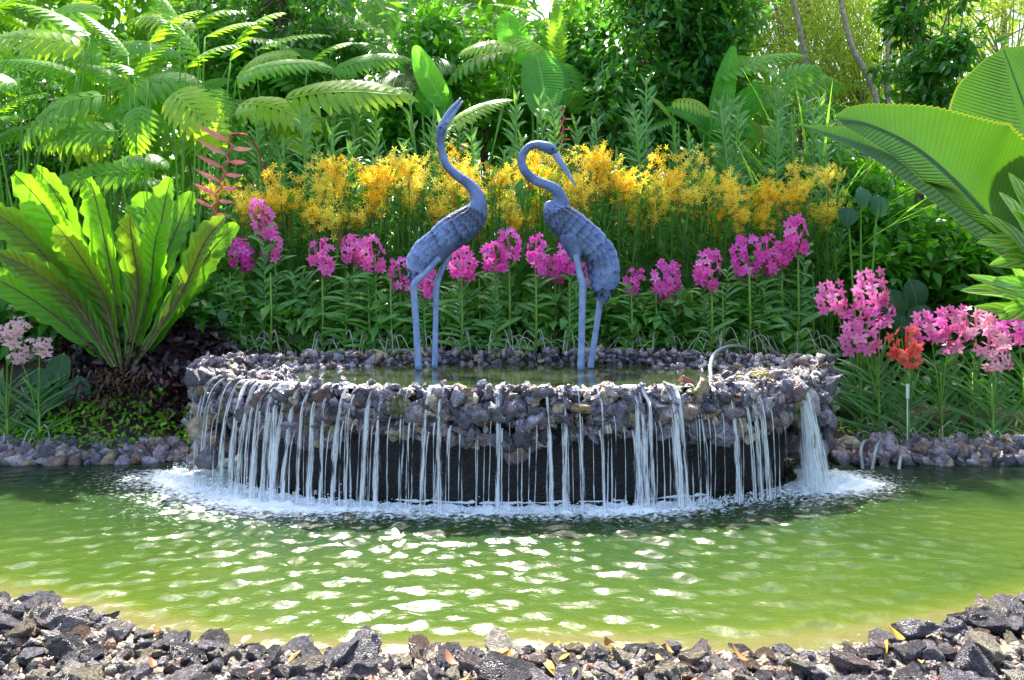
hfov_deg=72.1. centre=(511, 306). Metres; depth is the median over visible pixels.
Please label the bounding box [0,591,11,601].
rock
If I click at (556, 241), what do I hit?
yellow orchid
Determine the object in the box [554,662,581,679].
rock
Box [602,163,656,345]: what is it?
yellow orchid
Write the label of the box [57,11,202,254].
lobed leaf plant
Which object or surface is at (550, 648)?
rock
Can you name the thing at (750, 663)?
rock
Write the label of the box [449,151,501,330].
yellow orchid
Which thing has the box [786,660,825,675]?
rock
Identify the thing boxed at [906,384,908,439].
plant tag
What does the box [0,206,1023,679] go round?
ground
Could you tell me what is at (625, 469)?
water stream
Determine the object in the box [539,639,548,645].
fallen leaf
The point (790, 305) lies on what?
strap leaf orchid
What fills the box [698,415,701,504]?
water stream
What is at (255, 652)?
rock
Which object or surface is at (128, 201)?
glossy leaf shrub
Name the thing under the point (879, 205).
broad leaf plant
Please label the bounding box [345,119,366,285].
reed orchid
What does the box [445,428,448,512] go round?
water stream
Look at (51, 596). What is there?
rock
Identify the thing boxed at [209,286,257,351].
strap leaf orchid
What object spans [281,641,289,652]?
rock
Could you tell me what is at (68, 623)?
rock
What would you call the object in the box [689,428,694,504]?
water stream
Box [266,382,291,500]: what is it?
water stream
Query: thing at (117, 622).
rock
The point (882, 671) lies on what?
rock
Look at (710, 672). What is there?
rock
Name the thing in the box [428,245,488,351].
magenta orchid
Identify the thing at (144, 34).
wood
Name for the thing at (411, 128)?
reed orchid
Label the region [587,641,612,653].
rock
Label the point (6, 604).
rock
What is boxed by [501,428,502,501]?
water stream
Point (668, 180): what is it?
yellow orchid
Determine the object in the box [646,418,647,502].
water stream
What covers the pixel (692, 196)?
yellow orchid
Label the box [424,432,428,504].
water stream
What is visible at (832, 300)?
narrow leaf orchid
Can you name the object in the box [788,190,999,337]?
green shrub
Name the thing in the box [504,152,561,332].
yellow orchid
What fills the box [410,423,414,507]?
water stream
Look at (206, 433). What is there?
water stream
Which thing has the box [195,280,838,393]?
bed leaves
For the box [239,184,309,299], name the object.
yellow orchid
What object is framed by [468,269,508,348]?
strap leaf orchid
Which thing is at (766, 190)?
yellow orchid
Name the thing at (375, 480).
water stream
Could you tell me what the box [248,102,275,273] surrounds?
reed orchid
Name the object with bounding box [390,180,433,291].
yellow orchid
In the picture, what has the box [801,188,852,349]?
yellow orchid
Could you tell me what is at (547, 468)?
water stream
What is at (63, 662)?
rock
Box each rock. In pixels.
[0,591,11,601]
[0,598,7,605]
[0,602,13,609]
[0,611,21,629]
[0,627,11,636]
[0,641,15,652]
[0,649,20,663]
[1,607,8,613]
[4,617,37,639]
[7,662,19,676]
[8,603,24,617]
[10,589,42,602]
[16,646,45,661]
[20,590,63,610]
[20,641,42,648]
[23,668,48,679]
[24,604,31,610]
[29,601,58,628]
[40,607,87,630]
[44,615,94,639]
[44,633,84,657]
[44,677,61,679]
[55,648,80,669]
[60,659,84,676]
[69,665,103,679]
[70,624,90,640]
[72,605,93,610]
[78,642,104,660]
[85,611,95,616]
[88,614,101,624]
[101,623,136,645]
[102,611,119,619]
[102,620,121,631]
[118,648,134,660]
[122,672,134,679]
[132,662,153,679]
[133,627,153,643]
[133,655,151,669]
[134,640,152,648]
[138,648,165,657]
[148,639,168,646]
[153,641,174,651]
[154,627,169,634]
[163,661,182,672]
[163,664,196,679]
[164,630,176,640]
[168,642,193,661]
[172,630,191,642]
[180,646,209,665]
[185,659,196,667]
[193,639,224,655]
[193,660,203,674]
[194,673,214,679]
[198,628,229,643]
[204,657,223,670]
[207,647,222,658]
[220,644,242,664]
[230,667,252,678]
[238,642,259,649]
[245,644,266,660]
[250,665,267,679]
[263,647,280,668]
[265,644,284,656]
[270,664,289,679]
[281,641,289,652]
[285,635,313,656]
[289,654,325,677]
[292,676,314,679]
[297,638,325,658]
[303,668,322,679]
[321,659,334,673]
[323,646,331,655]
[326,636,358,666]
[342,659,377,679]
[344,625,381,663]
[345,674,368,679]
[368,657,383,665]
[379,660,394,670]
[398,654,414,669]
[408,633,434,661]
[410,669,427,679]
[428,664,444,679]
[430,642,440,647]
[436,642,462,671]
[444,665,461,679]
[456,650,481,672]
[466,646,480,654]
[473,651,534,679]
[484,626,517,651]
[508,649,519,657]
[521,644,535,654]
[529,654,546,664]
[530,667,555,679]
[543,643,561,655]
[543,667,553,677]
[548,651,580,667]
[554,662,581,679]
[562,642,585,654]
[584,648,609,661]
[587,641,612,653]
[598,673,613,679]
[599,664,616,677]
[612,646,635,666]
[623,643,646,654]
[636,662,655,675]
[641,647,673,665]
[644,673,661,679]
[647,642,658,648]
[654,660,690,678]
[660,639,682,655]
[671,675,679,679]
[675,648,706,663]
[680,659,702,673]
[680,671,696,679]
[692,638,711,659]
[693,672,712,679]
[703,669,717,676]
[710,653,729,671]
[713,672,727,679]
[728,643,753,658]
[729,656,750,675]
[733,673,754,679]
[740,656,762,672]
[752,669,772,679]
[754,647,777,660]
[772,643,799,656]
[775,652,786,663]
[775,669,796,679]
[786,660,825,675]
[799,650,814,661]
[812,671,830,679]
[826,674,862,679]
[829,647,852,674]
[838,641,852,645]
[841,651,878,672]
[842,644,858,656]
[856,647,883,660]
[863,673,886,679]
[867,628,909,644]
[870,635,892,652]
[873,668,891,675]
[882,654,896,669]
[890,639,926,661]
[891,618,939,639]
[892,661,924,679]
[920,639,945,661]
[934,642,952,649]
[936,660,952,673]
[939,615,968,633]
[939,666,994,679]
[940,631,954,639]
[940,647,957,660]
[947,611,986,627]
[953,636,1000,679]
[963,630,1005,661]
[967,608,1011,633]
[969,593,1008,617]
[974,627,989,633]
[989,593,1022,603]
[992,595,1023,615]
[997,643,1010,657]
[1000,668,1023,679]
[1004,629,1020,644]
[1005,615,1023,635]
[1009,612,1023,620]
[1017,591,1023,604]
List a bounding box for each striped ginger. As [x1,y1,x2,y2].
[960,268,1023,320]
[976,173,1023,268]
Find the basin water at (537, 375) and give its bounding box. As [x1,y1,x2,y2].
[245,364,737,388]
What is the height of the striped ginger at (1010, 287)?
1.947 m
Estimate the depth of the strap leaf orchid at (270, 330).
6.76 m
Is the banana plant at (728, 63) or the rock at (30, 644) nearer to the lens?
the rock at (30, 644)
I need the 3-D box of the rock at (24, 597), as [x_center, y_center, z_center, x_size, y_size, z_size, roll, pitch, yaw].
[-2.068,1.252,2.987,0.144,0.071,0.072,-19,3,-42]
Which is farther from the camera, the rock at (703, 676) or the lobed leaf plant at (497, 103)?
the lobed leaf plant at (497, 103)
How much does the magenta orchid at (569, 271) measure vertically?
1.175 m
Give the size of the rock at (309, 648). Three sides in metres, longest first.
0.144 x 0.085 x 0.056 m
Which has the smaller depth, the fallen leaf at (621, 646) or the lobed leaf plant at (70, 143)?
the fallen leaf at (621, 646)
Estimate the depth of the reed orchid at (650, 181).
8.15 m
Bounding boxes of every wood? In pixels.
[0,0,1018,232]
[0,0,1023,305]
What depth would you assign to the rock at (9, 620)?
2.68 m
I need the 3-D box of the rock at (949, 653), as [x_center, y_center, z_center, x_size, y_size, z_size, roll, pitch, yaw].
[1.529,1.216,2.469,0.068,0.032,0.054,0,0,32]
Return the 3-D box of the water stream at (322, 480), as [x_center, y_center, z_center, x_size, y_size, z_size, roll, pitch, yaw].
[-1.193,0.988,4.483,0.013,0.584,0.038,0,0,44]
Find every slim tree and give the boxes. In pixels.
[792,0,815,165]
[838,0,900,287]
[885,1,890,175]
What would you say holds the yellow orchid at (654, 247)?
on the ground at (104, 422)
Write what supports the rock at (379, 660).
on the pebbles
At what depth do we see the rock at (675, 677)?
2.30 m
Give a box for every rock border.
[0,431,191,466]
[830,429,1023,466]
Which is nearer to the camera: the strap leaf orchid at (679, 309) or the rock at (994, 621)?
the rock at (994, 621)
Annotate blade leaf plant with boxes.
[645,134,945,308]
[651,69,953,310]
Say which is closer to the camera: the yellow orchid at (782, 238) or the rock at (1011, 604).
the rock at (1011, 604)
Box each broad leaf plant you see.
[26,353,90,417]
[839,187,888,373]
[881,279,933,389]
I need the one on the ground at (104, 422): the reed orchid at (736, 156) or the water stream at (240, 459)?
the reed orchid at (736, 156)
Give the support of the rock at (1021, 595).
on the pebbles
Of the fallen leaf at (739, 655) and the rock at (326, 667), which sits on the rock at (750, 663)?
the fallen leaf at (739, 655)
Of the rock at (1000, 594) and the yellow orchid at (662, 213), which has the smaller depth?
the rock at (1000, 594)
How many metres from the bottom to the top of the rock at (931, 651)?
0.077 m
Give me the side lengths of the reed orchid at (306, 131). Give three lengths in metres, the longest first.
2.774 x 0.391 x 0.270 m
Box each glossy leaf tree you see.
[147,0,407,236]
[517,0,743,284]
[625,0,782,290]
[863,0,1009,224]
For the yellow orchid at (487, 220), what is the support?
on the ground at (104, 422)
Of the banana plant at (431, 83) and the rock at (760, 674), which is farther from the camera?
the banana plant at (431, 83)
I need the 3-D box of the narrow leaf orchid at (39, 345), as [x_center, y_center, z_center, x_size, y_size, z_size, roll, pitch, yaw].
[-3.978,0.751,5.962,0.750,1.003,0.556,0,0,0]
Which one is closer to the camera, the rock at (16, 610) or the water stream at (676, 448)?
the rock at (16, 610)
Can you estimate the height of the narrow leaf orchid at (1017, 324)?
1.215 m
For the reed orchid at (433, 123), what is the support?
on the ground at (104, 422)
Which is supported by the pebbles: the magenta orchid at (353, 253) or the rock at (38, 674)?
the rock at (38, 674)
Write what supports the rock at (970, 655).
on the pebbles
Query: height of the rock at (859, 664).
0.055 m
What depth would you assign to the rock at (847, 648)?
2.52 m
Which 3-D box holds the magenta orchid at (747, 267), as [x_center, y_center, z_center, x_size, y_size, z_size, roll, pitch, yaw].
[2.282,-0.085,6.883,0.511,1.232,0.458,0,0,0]
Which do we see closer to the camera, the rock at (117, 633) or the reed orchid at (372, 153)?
the rock at (117, 633)
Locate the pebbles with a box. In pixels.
[0,600,1023,679]
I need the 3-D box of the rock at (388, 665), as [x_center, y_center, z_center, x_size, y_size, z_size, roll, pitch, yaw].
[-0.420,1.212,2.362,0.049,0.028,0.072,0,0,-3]
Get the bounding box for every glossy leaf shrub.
[0,49,169,238]
[114,196,260,283]
[542,44,693,287]
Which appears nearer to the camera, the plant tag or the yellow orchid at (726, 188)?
the plant tag
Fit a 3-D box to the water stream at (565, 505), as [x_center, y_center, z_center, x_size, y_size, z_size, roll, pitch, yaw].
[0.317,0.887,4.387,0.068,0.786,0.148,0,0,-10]
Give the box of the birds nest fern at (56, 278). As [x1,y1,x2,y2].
[0,165,239,424]
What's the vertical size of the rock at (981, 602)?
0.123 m
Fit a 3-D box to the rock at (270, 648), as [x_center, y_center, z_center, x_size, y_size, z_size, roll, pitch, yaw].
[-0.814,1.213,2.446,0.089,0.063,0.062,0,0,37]
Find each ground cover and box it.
[0,374,192,449]
[14,298,246,436]
[832,410,1022,443]
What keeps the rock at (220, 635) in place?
on the pebbles
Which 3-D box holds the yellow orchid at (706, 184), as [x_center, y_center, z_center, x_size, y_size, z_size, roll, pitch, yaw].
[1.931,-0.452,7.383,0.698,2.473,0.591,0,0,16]
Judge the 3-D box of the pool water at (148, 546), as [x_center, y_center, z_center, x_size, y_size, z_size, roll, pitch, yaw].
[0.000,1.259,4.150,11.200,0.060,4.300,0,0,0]
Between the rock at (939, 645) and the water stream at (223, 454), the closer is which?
the rock at (939, 645)
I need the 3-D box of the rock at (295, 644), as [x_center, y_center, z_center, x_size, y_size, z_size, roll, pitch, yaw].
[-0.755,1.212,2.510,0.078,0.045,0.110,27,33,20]
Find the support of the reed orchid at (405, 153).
on the ground at (104, 422)
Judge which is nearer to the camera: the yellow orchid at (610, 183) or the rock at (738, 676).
the rock at (738, 676)
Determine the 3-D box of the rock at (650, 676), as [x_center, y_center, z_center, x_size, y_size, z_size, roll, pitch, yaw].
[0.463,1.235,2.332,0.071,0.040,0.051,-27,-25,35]
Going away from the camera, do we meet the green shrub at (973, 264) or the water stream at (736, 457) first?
the water stream at (736, 457)
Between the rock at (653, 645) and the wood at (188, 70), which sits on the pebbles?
the rock at (653, 645)
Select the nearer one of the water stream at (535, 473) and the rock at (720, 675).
the rock at (720, 675)
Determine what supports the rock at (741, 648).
in the pool water at (148, 546)
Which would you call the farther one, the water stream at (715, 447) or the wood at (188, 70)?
the wood at (188, 70)
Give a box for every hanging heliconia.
[193,125,273,220]
[555,106,573,154]
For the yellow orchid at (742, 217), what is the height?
1.912 m
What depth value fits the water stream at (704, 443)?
4.47 m
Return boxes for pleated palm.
[799,45,1023,270]
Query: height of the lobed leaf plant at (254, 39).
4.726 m
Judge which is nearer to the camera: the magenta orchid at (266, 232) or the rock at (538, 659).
the rock at (538, 659)
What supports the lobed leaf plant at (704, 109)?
on the ground at (104, 422)
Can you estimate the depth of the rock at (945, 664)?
2.36 m
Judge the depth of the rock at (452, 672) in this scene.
2.30 m
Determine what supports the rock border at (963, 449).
on the ground at (104, 422)
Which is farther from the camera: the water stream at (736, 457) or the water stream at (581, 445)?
the water stream at (736, 457)
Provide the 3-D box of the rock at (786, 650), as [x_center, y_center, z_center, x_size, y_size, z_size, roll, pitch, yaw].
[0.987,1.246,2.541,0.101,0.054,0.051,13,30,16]
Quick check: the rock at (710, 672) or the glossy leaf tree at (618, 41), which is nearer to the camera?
the rock at (710, 672)
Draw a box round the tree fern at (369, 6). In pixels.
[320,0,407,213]
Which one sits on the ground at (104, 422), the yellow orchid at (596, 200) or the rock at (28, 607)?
the yellow orchid at (596, 200)
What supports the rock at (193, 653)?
on the pebbles
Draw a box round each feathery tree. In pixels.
[727,0,905,148]
[733,0,865,226]
[756,0,951,179]
[792,0,1023,207]
[838,0,1023,99]
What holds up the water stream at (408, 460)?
attached to the stone basin
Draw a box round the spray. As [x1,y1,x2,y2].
[164,455,860,514]
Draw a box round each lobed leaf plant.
[0,0,28,121]
[0,2,114,269]
[0,3,118,329]
[19,22,204,260]
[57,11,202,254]
[63,0,300,263]
[127,14,300,281]
[152,0,284,313]
[227,48,420,297]
[235,34,418,266]
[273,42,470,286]
[324,40,518,285]
[489,0,586,162]
[647,53,804,296]
[732,55,846,271]
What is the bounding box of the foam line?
[395,493,706,504]
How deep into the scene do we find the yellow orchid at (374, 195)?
7.33 m
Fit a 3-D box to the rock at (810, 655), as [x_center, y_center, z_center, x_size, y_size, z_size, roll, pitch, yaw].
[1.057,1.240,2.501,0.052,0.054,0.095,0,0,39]
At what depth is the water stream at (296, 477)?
4.52 m
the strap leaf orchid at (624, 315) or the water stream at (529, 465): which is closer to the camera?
the water stream at (529, 465)
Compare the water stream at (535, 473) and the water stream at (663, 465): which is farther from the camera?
the water stream at (663, 465)
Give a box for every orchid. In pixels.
[0,316,62,442]
[1,337,81,445]
[198,178,239,285]
[201,145,231,285]
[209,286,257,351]
[211,185,271,297]
[216,273,255,347]
[217,237,267,347]
[220,102,238,271]
[226,151,249,276]
[227,118,256,279]
[229,177,286,297]
[233,184,301,301]
[238,110,272,285]
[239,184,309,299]
[244,197,299,351]
[247,269,300,352]
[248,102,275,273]
[258,138,281,290]
[259,231,298,352]
[261,162,312,332]
[268,119,309,298]
[268,134,296,290]
[281,265,321,352]
[287,102,320,296]
[287,189,338,333]
[293,268,343,351]
[295,197,378,347]
[297,237,352,350]
[300,152,348,337]
[304,133,328,301]
[305,157,366,305]
[314,105,348,294]
[316,153,361,336]
[317,272,364,353]
[324,118,351,300]
[330,180,385,301]
[333,256,384,351]
[340,233,381,351]
[342,157,412,302]
[343,137,372,299]
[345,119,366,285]
[347,80,380,285]
[350,157,399,299]
[354,233,398,351]
[358,144,396,301]
[358,157,422,303]
[360,106,391,311]
[374,256,413,347]
[376,268,411,353]
[384,145,447,292]
[385,269,441,352]
[387,137,415,297]
[388,291,413,352]
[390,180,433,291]
[391,154,431,329]
[398,89,423,262]
[398,190,466,342]
[410,100,437,285]
[421,130,452,290]
[421,137,477,292]
[421,290,458,348]
[428,108,456,293]
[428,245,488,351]
[430,174,485,297]
[442,264,486,350]
[449,121,469,289]
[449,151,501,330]
[459,179,504,289]
[460,117,480,288]
[460,128,494,300]
[466,240,523,350]
[467,162,523,306]
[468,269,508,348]
[480,227,530,351]
[484,268,525,349]
[485,168,536,316]
[487,146,515,307]
[499,86,527,298]
[503,114,524,278]
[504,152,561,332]
[505,208,540,341]
[505,232,558,356]
[506,184,562,298]
[510,129,537,301]
[515,149,565,350]
[515,272,559,352]
[519,248,567,353]
[527,137,558,293]
[531,87,564,292]
[538,253,572,348]
[542,90,577,293]
[545,121,578,292]
[548,191,588,300]
[549,243,594,351]
[551,145,598,333]
[558,279,594,353]
[560,171,621,298]
[566,112,592,276]
[568,139,629,297]
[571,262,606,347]
[579,144,601,297]
[580,146,621,296]
[582,152,636,314]
[587,114,614,294]
[587,286,618,347]
[597,182,669,296]
[601,267,646,348]
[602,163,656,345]
[603,144,625,292]
[607,281,648,352]
[621,172,676,297]
[622,99,646,299]
[625,110,658,297]
[627,69,657,284]
[629,280,674,350]
[634,122,667,282]
[637,175,685,321]
[642,258,690,348]
[645,171,718,303]
[646,144,704,307]
[658,118,686,291]
[664,287,697,348]
[672,143,727,323]
[672,293,694,348]
[675,124,705,292]
[678,141,706,299]
[686,247,738,352]
[689,200,743,304]
[691,264,746,353]
[703,187,769,348]
[706,92,748,297]
[706,93,740,291]
[706,165,766,311]
[710,134,727,291]
[715,168,785,306]
[719,95,750,294]
[722,233,771,352]
[724,271,772,353]
[725,232,787,352]
[729,90,753,306]
[739,181,784,304]
[740,278,789,353]
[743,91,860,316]
[752,178,829,327]
[754,240,796,351]
[757,180,809,308]
[758,105,789,306]
[761,88,790,300]
[766,158,824,327]
[770,213,833,352]
[772,288,805,351]
[773,107,796,306]
[775,87,803,311]
[786,269,839,354]
[797,101,825,324]
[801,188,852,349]
[803,123,838,333]
[809,162,852,352]
[812,92,835,317]
[813,278,895,437]
[823,117,854,342]
[836,266,913,444]
[855,325,940,442]
[887,304,978,438]
[922,306,1001,438]
[939,324,1023,438]
[965,314,1023,434]
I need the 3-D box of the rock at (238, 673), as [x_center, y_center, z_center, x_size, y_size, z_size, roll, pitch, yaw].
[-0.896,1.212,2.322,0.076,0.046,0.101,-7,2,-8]
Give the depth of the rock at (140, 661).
2.41 m
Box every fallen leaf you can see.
[149,657,156,666]
[241,635,251,642]
[288,650,300,662]
[445,648,456,664]
[498,650,515,655]
[509,649,514,656]
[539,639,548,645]
[544,660,554,674]
[559,653,569,659]
[604,637,613,645]
[612,645,624,651]
[655,654,665,659]
[665,640,673,652]
[732,642,747,660]
[885,640,887,653]
[889,626,904,639]
[1000,644,1009,653]
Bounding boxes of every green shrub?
[227,40,457,289]
[350,0,611,281]
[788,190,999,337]
[797,147,921,333]
[912,214,1023,364]
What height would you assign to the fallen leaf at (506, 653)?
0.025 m
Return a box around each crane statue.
[406,98,486,370]
[517,141,619,370]
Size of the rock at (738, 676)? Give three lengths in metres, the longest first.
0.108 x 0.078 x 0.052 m
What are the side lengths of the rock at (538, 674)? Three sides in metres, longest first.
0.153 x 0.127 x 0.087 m
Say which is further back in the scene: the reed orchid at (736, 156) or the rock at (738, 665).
the reed orchid at (736, 156)
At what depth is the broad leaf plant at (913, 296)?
7.27 m
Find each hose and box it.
[708,344,752,375]
[859,439,868,468]
[870,439,882,468]
[897,447,906,468]
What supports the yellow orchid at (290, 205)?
on the ground at (104, 422)
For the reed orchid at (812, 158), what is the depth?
7.98 m
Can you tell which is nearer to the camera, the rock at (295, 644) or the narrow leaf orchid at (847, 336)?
the rock at (295, 644)
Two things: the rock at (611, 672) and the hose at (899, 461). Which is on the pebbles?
the rock at (611, 672)
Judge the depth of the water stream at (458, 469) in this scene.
4.34 m
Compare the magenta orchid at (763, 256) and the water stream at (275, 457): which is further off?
the magenta orchid at (763, 256)
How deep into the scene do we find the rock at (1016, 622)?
2.62 m
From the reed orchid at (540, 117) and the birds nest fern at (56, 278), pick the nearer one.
the birds nest fern at (56, 278)
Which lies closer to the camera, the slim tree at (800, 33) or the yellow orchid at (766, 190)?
the yellow orchid at (766, 190)
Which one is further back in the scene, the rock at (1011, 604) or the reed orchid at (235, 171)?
the reed orchid at (235, 171)
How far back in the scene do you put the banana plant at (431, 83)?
8.82 m
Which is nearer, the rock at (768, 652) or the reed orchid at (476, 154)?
the rock at (768, 652)
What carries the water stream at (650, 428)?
attached to the stone basin
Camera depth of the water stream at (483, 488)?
4.33 m
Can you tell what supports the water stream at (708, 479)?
attached to the stone basin
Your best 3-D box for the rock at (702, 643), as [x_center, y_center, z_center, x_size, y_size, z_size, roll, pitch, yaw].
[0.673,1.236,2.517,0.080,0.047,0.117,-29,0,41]
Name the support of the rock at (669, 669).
on the pebbles
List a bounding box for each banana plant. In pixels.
[412,45,452,289]
[496,12,569,247]
[666,45,762,265]
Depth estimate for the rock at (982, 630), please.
2.58 m
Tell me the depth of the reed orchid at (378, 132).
8.02 m
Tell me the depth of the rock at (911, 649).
2.45 m
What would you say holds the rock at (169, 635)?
on the pebbles
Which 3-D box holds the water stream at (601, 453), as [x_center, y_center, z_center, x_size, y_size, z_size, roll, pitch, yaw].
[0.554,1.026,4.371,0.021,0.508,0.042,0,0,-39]
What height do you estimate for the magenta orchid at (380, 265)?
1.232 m
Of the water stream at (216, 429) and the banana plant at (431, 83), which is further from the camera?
the banana plant at (431, 83)
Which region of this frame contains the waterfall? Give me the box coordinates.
[790,378,834,495]
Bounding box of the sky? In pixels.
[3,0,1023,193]
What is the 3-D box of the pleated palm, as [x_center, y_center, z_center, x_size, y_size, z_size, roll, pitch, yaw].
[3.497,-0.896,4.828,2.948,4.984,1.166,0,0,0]
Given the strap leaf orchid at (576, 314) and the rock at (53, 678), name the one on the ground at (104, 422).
the strap leaf orchid at (576, 314)
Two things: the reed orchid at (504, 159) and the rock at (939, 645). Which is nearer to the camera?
the rock at (939, 645)
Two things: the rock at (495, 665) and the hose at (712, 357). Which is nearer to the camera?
the rock at (495, 665)
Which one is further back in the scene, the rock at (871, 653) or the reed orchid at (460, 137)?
the reed orchid at (460, 137)
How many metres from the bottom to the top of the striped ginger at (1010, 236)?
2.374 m
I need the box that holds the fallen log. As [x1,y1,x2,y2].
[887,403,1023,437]
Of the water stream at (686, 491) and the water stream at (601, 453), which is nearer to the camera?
the water stream at (601, 453)
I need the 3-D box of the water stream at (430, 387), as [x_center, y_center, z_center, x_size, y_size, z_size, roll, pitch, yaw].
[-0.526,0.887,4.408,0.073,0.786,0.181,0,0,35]
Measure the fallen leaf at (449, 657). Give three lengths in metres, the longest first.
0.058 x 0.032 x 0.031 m
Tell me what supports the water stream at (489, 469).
attached to the stone basin
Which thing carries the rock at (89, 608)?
on the pebbles
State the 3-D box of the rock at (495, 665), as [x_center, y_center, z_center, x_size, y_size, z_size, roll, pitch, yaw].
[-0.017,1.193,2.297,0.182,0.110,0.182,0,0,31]
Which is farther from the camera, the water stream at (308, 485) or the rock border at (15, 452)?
the rock border at (15, 452)
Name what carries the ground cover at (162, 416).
on the ground at (104, 422)
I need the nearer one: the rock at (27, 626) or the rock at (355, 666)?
the rock at (355, 666)
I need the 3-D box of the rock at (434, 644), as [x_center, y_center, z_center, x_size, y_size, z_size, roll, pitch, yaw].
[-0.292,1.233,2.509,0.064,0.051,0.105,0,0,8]
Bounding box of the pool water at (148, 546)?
[0,455,1023,668]
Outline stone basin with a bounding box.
[181,344,842,504]
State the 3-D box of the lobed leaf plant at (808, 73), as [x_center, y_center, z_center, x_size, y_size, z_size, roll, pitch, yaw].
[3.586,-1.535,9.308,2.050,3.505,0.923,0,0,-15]
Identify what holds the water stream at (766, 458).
attached to the stone basin
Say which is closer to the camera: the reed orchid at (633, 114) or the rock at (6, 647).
the rock at (6, 647)
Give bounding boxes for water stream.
[192,376,216,486]
[198,378,225,487]
[205,399,212,486]
[210,413,216,447]
[212,380,244,490]
[215,379,249,494]
[222,405,230,493]
[228,380,259,495]
[233,380,269,497]
[241,415,244,495]
[243,380,270,498]
[249,381,278,497]
[253,426,262,497]
[258,381,287,501]
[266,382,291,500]
[270,382,297,500]
[279,383,306,501]
[288,431,294,499]
[295,437,298,503]
[296,383,315,504]
[303,409,307,497]
[305,383,330,505]
[311,443,314,501]
[318,383,338,504]
[322,458,322,503]
[324,427,330,504]
[330,384,356,506]
[338,421,343,505]
[343,414,346,505]
[345,384,362,506]
[349,423,353,504]
[356,434,359,500]
[359,385,381,509]
[367,457,367,505]
[368,419,374,505]
[372,385,386,508]
[387,417,390,507]
[398,415,401,510]
[400,385,411,509]
[405,437,407,507]
[408,423,409,507]
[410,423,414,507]
[419,385,433,510]
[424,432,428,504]
[433,423,434,511]
[435,385,446,514]
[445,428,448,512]
[448,426,450,512]
[458,428,460,509]
[477,442,477,480]
[483,445,484,508]
[488,421,491,513]
[495,386,500,513]
[498,423,500,511]
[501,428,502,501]
[508,423,509,511]
[517,421,518,511]
[521,421,522,512]
[528,430,529,507]
[534,426,536,511]
[546,397,553,511]
[546,442,547,501]
[560,385,568,510]
[566,426,569,509]
[574,386,584,506]
[577,433,581,510]
[582,419,582,506]
[592,385,605,510]
[593,447,594,508]
[599,431,602,485]
[607,428,608,507]
[610,426,612,508]
[614,416,615,507]
[622,385,643,508]
[624,430,625,506]
[628,385,649,507]
[632,431,635,505]
[639,385,656,508]
[644,421,647,472]
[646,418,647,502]
[655,423,657,504]
[657,384,682,508]
[659,421,665,507]
[660,385,684,507]
[672,384,689,506]
[686,384,707,504]
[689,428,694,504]
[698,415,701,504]
[705,438,708,503]
[707,415,710,503]
[712,420,715,483]
[713,383,742,502]
[733,382,756,500]
[734,426,737,500]
[739,418,743,500]
[740,381,772,499]
[742,382,762,498]
[759,417,763,494]
[771,410,775,496]
[776,417,780,495]
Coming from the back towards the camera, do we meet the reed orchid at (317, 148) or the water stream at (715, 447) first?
the reed orchid at (317, 148)
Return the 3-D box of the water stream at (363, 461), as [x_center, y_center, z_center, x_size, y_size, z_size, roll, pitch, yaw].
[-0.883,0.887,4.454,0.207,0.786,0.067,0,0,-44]
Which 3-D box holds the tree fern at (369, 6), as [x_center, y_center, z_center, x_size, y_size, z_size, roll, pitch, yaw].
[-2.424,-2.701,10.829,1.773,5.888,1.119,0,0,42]
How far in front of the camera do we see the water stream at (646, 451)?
4.40 m
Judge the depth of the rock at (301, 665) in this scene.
2.33 m
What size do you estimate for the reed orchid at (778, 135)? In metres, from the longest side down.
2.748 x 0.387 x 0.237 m
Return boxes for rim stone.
[477,379,486,384]
[677,375,695,390]
[749,367,768,377]
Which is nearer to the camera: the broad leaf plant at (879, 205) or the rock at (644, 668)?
the rock at (644, 668)
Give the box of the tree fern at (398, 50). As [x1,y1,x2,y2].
[328,0,483,245]
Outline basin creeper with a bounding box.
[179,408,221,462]
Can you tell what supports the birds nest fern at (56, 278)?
on the ground at (104, 422)
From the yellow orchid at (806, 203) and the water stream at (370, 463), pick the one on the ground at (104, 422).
the yellow orchid at (806, 203)
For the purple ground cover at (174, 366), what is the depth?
6.16 m
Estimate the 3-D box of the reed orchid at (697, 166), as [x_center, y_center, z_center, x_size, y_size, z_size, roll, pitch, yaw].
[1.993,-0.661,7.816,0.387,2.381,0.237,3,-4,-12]
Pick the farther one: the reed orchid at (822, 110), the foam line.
the reed orchid at (822, 110)
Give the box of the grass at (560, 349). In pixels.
[216,304,842,358]
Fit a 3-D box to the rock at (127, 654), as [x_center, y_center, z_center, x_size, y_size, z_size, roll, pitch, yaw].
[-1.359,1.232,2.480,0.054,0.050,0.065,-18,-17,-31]
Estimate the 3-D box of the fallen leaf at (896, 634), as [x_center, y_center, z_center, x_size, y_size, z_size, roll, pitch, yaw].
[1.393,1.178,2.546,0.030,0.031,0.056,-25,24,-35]
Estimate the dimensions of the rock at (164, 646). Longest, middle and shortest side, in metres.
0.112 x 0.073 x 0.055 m
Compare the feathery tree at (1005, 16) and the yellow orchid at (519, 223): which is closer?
the yellow orchid at (519, 223)
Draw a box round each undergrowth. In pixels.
[0,146,1010,332]
[0,263,262,365]
[786,297,1023,435]
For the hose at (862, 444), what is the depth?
5.58 m
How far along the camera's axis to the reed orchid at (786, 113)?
8.49 m
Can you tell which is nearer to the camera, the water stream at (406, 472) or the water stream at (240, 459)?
the water stream at (406, 472)

